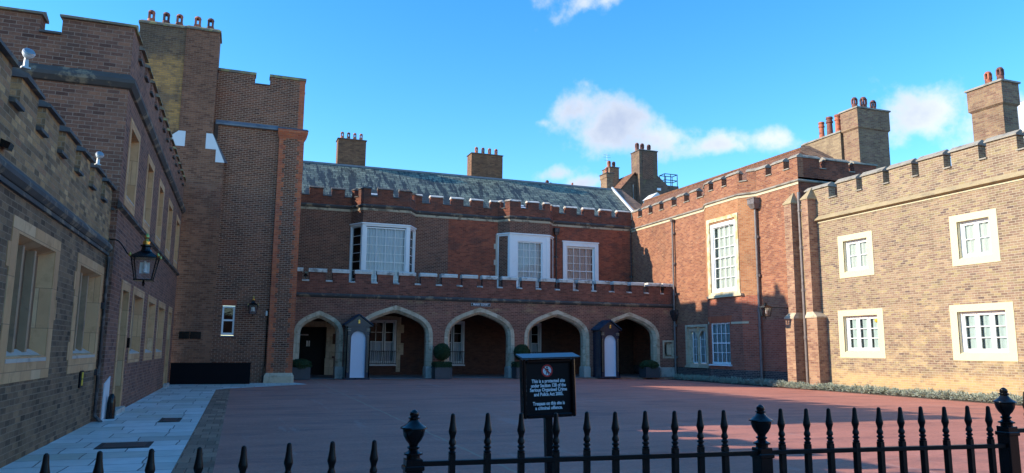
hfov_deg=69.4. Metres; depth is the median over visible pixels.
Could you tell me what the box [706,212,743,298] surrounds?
window
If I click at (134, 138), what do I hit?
window
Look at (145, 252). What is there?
wall lantern
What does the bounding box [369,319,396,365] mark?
corridor window
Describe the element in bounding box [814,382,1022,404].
lavender border
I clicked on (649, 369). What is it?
potted topiary
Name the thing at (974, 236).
window
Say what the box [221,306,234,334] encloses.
window
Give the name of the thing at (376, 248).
bay window
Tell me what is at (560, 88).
sky
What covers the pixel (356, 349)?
sentry box
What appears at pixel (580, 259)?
window
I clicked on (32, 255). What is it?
window
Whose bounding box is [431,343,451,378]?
potted topiary
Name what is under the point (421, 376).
arcade floor
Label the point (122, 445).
manhole cover
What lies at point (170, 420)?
manhole cover
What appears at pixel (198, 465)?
iron railing
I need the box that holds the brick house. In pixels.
[601,143,678,204]
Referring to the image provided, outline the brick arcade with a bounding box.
[293,219,677,378]
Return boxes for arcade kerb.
[310,377,677,379]
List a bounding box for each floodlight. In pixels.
[20,48,35,69]
[94,151,103,165]
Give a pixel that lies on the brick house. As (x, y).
(642, 181)
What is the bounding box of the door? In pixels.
[299,327,325,374]
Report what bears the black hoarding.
on the flagstone pavement
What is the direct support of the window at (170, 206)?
in the brick building at (95, 83)
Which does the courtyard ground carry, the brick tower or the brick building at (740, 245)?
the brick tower
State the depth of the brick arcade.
41.43 m
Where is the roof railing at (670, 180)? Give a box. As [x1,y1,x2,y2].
[659,173,677,185]
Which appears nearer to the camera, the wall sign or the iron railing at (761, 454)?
the iron railing at (761, 454)
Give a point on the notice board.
(547, 389)
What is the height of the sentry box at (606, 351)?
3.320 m
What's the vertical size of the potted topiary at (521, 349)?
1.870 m
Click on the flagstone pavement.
(75, 451)
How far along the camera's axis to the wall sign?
14.12 m
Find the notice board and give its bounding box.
[516,352,580,472]
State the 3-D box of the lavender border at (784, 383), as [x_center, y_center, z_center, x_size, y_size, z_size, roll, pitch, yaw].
[12.944,6.829,34.224,0.821,0.440,3.322,4,-9,-20]
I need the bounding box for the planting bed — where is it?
[671,379,1021,405]
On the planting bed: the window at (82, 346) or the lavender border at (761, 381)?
the lavender border at (761, 381)
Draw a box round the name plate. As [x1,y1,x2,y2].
[471,303,490,306]
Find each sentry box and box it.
[342,314,373,379]
[591,320,621,377]
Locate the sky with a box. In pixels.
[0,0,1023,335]
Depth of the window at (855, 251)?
32.35 m
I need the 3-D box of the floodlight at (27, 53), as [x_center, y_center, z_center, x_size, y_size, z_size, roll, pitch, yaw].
[-6.102,-2.250,9.318,0.141,0.261,0.149,-6,-11,35]
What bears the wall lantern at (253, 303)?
attached to the brick tower
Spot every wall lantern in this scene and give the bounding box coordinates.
[107,233,161,285]
[248,296,258,315]
[759,302,787,318]
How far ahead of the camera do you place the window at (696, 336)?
43.17 m
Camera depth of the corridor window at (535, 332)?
47.74 m
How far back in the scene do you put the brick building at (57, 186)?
11.43 m
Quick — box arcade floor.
[310,374,638,378]
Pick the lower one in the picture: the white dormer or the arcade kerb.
the arcade kerb
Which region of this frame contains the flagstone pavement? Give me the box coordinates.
[0,383,302,472]
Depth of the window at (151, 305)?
24.25 m
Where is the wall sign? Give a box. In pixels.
[78,370,83,387]
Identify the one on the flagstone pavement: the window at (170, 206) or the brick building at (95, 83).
the brick building at (95, 83)
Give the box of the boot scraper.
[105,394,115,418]
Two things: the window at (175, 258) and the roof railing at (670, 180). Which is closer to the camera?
the window at (175, 258)
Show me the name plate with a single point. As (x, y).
(482, 304)
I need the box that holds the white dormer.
[643,192,659,202]
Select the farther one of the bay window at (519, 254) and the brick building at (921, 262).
the bay window at (519, 254)
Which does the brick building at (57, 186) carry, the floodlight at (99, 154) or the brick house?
the floodlight at (99, 154)
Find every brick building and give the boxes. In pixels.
[0,6,185,421]
[0,38,116,467]
[298,132,641,374]
[630,114,877,389]
[801,67,1023,399]
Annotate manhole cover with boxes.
[94,441,153,448]
[158,418,181,421]
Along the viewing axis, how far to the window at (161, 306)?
27.29 m
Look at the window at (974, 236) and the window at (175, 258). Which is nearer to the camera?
the window at (974, 236)
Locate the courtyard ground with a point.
(309, 420)
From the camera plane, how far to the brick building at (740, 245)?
38.88 m
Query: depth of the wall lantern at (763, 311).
35.01 m
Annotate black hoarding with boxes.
[169,363,250,383]
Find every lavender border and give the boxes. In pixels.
[673,373,777,385]
[766,379,818,389]
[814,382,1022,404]
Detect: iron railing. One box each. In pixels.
[39,440,377,472]
[400,404,774,472]
[772,387,1021,472]
[1018,392,1023,432]
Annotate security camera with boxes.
[0,138,13,151]
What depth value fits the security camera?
8.86 m
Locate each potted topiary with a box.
[292,358,311,379]
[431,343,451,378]
[511,344,529,377]
[639,360,659,377]
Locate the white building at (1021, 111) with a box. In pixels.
[1018,101,1023,130]
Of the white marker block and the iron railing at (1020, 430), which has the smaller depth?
the iron railing at (1020, 430)
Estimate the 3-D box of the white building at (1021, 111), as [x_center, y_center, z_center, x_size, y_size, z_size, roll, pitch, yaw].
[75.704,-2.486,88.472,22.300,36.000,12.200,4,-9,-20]
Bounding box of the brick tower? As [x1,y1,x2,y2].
[139,10,308,382]
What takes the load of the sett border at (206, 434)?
on the courtyard ground
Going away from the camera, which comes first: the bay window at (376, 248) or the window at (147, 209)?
the window at (147, 209)
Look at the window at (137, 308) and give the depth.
21.12 m
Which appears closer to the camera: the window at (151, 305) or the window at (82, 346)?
the window at (82, 346)
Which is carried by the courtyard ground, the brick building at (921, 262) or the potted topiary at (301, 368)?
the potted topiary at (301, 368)
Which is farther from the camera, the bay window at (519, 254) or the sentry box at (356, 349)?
the bay window at (519, 254)
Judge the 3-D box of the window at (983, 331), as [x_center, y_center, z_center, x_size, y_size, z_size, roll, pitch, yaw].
[17.011,3.437,26.559,0.350,2.040,2.460,4,-9,-20]
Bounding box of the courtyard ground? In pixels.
[213,378,1023,472]
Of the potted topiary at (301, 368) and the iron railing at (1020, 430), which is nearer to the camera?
the iron railing at (1020, 430)
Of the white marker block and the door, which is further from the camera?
the door
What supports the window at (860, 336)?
in the brick building at (921, 262)
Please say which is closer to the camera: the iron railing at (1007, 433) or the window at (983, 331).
the iron railing at (1007, 433)
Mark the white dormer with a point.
(653, 195)
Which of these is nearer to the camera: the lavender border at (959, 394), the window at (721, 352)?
the lavender border at (959, 394)
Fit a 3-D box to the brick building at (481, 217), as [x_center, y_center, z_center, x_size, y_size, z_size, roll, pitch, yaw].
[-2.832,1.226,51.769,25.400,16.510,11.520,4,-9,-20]
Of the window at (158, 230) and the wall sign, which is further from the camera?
the window at (158, 230)
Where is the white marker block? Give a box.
[101,376,110,419]
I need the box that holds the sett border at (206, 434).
[171,389,229,472]
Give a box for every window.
[0,215,60,384]
[66,252,104,373]
[123,117,140,216]
[127,286,144,362]
[142,154,154,233]
[143,295,156,360]
[154,179,164,248]
[154,301,165,358]
[164,198,173,259]
[173,215,180,269]
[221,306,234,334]
[349,222,416,282]
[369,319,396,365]
[449,321,464,365]
[497,232,553,287]
[505,323,540,365]
[562,240,598,289]
[685,324,708,367]
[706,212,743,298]
[708,322,731,365]
[837,230,874,278]
[838,308,885,357]
[949,208,1000,265]
[949,302,1018,361]
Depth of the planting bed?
30.12 m

